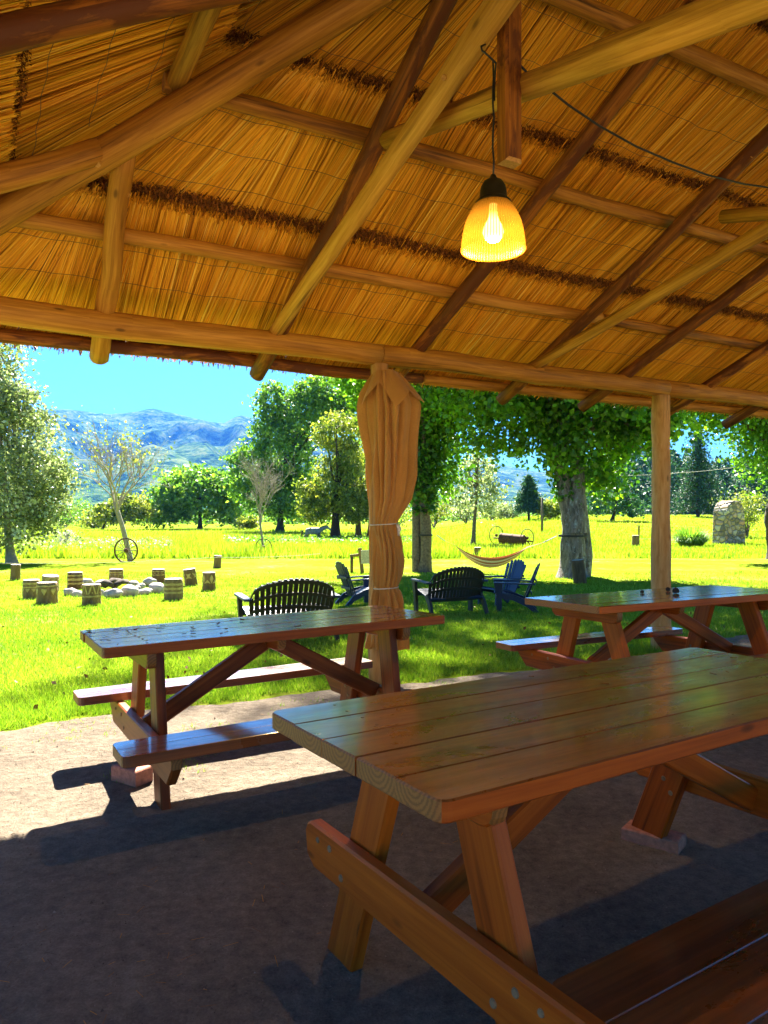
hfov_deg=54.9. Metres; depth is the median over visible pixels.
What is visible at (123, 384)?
sky
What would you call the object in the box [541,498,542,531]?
utility pole
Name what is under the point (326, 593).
garden bench
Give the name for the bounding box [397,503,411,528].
bush
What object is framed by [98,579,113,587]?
charred log
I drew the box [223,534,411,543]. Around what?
weeds
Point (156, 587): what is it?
rock
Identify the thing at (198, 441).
mountains
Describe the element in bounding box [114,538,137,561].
wagon wheel
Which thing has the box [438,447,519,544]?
young tree
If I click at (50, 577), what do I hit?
stump seat
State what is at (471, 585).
garden bench
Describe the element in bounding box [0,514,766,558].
meadow grass
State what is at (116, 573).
stump seat
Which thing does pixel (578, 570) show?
short post
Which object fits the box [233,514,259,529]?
bush
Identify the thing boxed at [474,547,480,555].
short post
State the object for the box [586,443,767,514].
treeline
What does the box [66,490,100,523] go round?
bush
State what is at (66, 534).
flowering shrub
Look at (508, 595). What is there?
garden chair
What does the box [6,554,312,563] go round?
boundary string
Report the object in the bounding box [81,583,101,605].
stump seat
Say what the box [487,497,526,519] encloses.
bush
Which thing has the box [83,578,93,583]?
rock
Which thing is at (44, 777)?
dirt floor
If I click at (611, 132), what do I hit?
power cable
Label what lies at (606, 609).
picnic table
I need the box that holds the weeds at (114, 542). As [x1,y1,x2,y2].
[2,536,172,552]
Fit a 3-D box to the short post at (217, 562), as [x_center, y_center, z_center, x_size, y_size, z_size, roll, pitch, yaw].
[-6.082,1.842,27.030,0.300,0.504,0.303,4,0,0]
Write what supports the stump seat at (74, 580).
on the lawn at (243, 566)
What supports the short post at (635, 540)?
on the lawn at (243, 566)
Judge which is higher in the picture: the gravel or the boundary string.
the boundary string
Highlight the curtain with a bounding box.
[357,369,423,650]
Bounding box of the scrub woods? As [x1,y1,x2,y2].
[14,500,557,523]
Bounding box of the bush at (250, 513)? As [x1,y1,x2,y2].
[225,501,258,526]
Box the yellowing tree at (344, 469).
[287,407,368,537]
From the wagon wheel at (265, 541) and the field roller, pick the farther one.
the field roller
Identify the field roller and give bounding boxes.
[489,526,533,545]
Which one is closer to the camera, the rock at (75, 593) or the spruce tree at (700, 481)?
the rock at (75, 593)
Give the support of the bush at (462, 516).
on the lawn at (243, 566)
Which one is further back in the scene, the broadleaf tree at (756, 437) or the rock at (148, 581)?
the broadleaf tree at (756, 437)
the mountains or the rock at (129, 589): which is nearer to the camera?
the rock at (129, 589)
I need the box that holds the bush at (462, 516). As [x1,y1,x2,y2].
[445,489,482,523]
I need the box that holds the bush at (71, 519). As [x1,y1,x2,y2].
[51,500,87,526]
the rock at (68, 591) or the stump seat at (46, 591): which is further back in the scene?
the rock at (68, 591)
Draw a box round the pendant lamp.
[460,44,525,261]
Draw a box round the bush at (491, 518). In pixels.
[471,499,506,519]
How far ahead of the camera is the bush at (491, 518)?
153.14 m
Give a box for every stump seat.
[22,579,39,598]
[36,581,57,603]
[42,574,59,591]
[67,572,82,588]
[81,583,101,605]
[109,568,123,578]
[152,569,164,583]
[163,578,183,599]
[183,568,197,585]
[202,572,215,590]
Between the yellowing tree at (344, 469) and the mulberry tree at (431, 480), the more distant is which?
the yellowing tree at (344, 469)
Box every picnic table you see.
[73,605,444,809]
[272,647,767,1023]
[496,585,767,669]
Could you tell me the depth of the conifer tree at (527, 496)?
110.14 m
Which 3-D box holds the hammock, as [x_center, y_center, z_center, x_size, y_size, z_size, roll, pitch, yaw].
[3.417,1.199,22.922,5.800,1.070,1.091,0,0,37]
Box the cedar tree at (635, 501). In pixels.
[587,487,650,520]
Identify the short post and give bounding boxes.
[10,564,20,579]
[213,555,221,567]
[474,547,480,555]
[571,559,586,583]
[632,535,639,545]
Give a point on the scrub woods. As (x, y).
(293, 522)
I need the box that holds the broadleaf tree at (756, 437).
[670,410,767,558]
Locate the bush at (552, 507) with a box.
[532,494,560,518]
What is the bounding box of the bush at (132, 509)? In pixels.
[78,488,166,529]
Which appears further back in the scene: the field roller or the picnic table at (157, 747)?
the field roller
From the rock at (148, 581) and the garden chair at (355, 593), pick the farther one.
the rock at (148, 581)
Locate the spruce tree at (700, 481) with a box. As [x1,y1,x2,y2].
[670,431,727,516]
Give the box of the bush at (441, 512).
[430,492,464,527]
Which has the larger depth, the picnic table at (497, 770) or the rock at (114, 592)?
the rock at (114, 592)
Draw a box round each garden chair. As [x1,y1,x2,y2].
[335,561,368,606]
[478,559,525,605]
[493,563,539,612]
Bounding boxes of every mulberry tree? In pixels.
[274,370,516,571]
[414,385,721,577]
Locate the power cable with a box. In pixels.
[521,65,767,187]
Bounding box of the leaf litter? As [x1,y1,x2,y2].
[2,595,724,708]
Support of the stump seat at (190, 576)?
on the lawn at (243, 566)
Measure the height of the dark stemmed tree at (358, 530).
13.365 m
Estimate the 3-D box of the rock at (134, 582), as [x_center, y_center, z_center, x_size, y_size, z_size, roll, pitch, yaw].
[-6.065,1.740,17.895,0.305,0.170,0.240,2,-1,-24]
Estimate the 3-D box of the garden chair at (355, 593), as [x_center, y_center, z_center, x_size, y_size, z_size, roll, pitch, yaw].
[-0.468,1.265,13.059,0.740,0.807,0.648,0,0,-26]
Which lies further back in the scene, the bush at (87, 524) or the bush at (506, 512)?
the bush at (87, 524)
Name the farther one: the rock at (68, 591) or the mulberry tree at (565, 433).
the mulberry tree at (565, 433)
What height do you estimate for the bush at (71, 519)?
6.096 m
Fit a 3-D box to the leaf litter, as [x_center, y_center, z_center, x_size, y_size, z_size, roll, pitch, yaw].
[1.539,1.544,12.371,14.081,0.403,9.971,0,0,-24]
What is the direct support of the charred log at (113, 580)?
on the lawn at (243, 566)
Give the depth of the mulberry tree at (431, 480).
24.43 m
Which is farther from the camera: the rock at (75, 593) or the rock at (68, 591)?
the rock at (68, 591)
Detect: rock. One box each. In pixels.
[63,588,75,595]
[72,590,81,596]
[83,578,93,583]
[103,588,122,597]
[121,584,138,596]
[127,580,138,585]
[139,588,152,594]
[142,577,156,585]
[149,582,163,592]
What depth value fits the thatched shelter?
4.83 m
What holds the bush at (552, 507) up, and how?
on the lawn at (243, 566)
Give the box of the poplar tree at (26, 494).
[0,343,92,562]
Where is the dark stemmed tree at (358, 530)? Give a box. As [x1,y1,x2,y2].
[349,440,365,536]
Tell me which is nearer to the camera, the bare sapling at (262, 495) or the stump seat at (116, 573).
the stump seat at (116, 573)
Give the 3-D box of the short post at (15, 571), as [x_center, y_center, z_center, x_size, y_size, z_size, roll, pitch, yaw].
[-10.237,1.704,20.557,0.277,0.495,0.276,2,0,0]
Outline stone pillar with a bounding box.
[712,501,744,544]
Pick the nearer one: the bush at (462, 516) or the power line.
the power line
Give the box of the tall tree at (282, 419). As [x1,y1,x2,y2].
[214,374,360,531]
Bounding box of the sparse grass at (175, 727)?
[0,634,743,783]
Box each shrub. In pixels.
[48,524,84,543]
[710,485,767,536]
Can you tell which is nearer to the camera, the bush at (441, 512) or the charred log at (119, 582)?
the charred log at (119, 582)
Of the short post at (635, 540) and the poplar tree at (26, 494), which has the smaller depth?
the poplar tree at (26, 494)
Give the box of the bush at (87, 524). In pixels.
[75,506,109,527]
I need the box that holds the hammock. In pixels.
[418,534,586,567]
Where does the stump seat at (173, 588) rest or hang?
on the lawn at (243, 566)
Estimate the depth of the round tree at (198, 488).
143.04 m
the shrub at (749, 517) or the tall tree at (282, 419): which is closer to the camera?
the shrub at (749, 517)
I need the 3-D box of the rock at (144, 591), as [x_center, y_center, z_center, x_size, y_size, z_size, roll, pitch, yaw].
[-5.064,1.690,15.615,0.355,0.168,0.269,-8,1,-9]
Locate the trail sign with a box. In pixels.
[350,548,368,572]
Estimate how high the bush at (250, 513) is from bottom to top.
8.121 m
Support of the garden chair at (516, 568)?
on the lawn at (243, 566)
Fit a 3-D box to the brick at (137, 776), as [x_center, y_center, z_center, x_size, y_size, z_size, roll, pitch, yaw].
[-1.303,1.353,3.827,0.190,0.085,0.110,0,0,32]
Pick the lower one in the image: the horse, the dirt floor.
the dirt floor
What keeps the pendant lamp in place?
hanging from the thatched shelter
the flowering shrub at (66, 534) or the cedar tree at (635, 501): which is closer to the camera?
the flowering shrub at (66, 534)
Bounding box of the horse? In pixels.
[301,525,330,537]
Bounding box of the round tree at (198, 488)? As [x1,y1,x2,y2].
[138,458,254,528]
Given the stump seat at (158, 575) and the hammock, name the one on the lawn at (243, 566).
the stump seat at (158, 575)
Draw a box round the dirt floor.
[0,631,767,1023]
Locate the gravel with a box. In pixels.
[0,651,765,1023]
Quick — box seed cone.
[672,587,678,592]
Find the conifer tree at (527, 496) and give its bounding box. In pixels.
[512,474,545,519]
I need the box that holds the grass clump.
[671,525,713,546]
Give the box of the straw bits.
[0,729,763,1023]
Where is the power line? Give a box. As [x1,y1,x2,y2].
[553,467,733,478]
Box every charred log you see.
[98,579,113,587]
[102,578,120,587]
[112,579,128,588]
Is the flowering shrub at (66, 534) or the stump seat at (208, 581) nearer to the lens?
the stump seat at (208, 581)
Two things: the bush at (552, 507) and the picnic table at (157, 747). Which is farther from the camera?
the bush at (552, 507)
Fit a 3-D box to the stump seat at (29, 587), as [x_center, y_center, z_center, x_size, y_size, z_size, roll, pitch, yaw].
[-6.964,1.554,14.612,0.351,0.438,0.349,0,0,0]
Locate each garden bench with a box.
[234,578,340,641]
[411,566,488,614]
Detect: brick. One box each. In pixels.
[111,763,152,786]
[621,820,685,854]
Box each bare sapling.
[63,415,183,560]
[235,450,297,545]
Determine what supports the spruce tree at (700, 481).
on the lawn at (243, 566)
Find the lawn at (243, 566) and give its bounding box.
[0,515,767,730]
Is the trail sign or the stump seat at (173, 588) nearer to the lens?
the stump seat at (173, 588)
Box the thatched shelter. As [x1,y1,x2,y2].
[0,0,767,684]
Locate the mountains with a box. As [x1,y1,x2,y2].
[3,408,678,513]
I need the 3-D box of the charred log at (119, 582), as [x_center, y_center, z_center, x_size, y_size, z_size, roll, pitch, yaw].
[-6.021,1.630,16.938,0.124,0.203,0.779,0,0,3]
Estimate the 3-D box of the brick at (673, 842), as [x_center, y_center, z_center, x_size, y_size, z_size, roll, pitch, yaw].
[1.133,1.367,3.113,0.235,0.058,0.110,0,0,38]
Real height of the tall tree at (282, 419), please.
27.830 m
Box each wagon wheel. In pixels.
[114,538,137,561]
[256,538,271,547]
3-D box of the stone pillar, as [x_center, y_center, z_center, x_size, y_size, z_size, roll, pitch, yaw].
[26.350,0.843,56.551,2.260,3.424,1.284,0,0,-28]
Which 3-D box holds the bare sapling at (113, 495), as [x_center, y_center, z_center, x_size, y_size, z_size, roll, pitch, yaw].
[-11.805,-1.251,33.200,4.842,7.162,5.451,0,0,43]
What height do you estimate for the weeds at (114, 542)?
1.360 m
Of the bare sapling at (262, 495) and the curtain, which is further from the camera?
the bare sapling at (262, 495)
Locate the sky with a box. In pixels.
[0,343,755,494]
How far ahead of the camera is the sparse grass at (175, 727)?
4.81 m
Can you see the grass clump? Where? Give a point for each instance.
(690, 537)
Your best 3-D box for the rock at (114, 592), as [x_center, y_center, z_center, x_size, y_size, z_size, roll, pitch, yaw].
[-5.423,1.641,14.791,0.404,0.217,0.319,-9,-1,6]

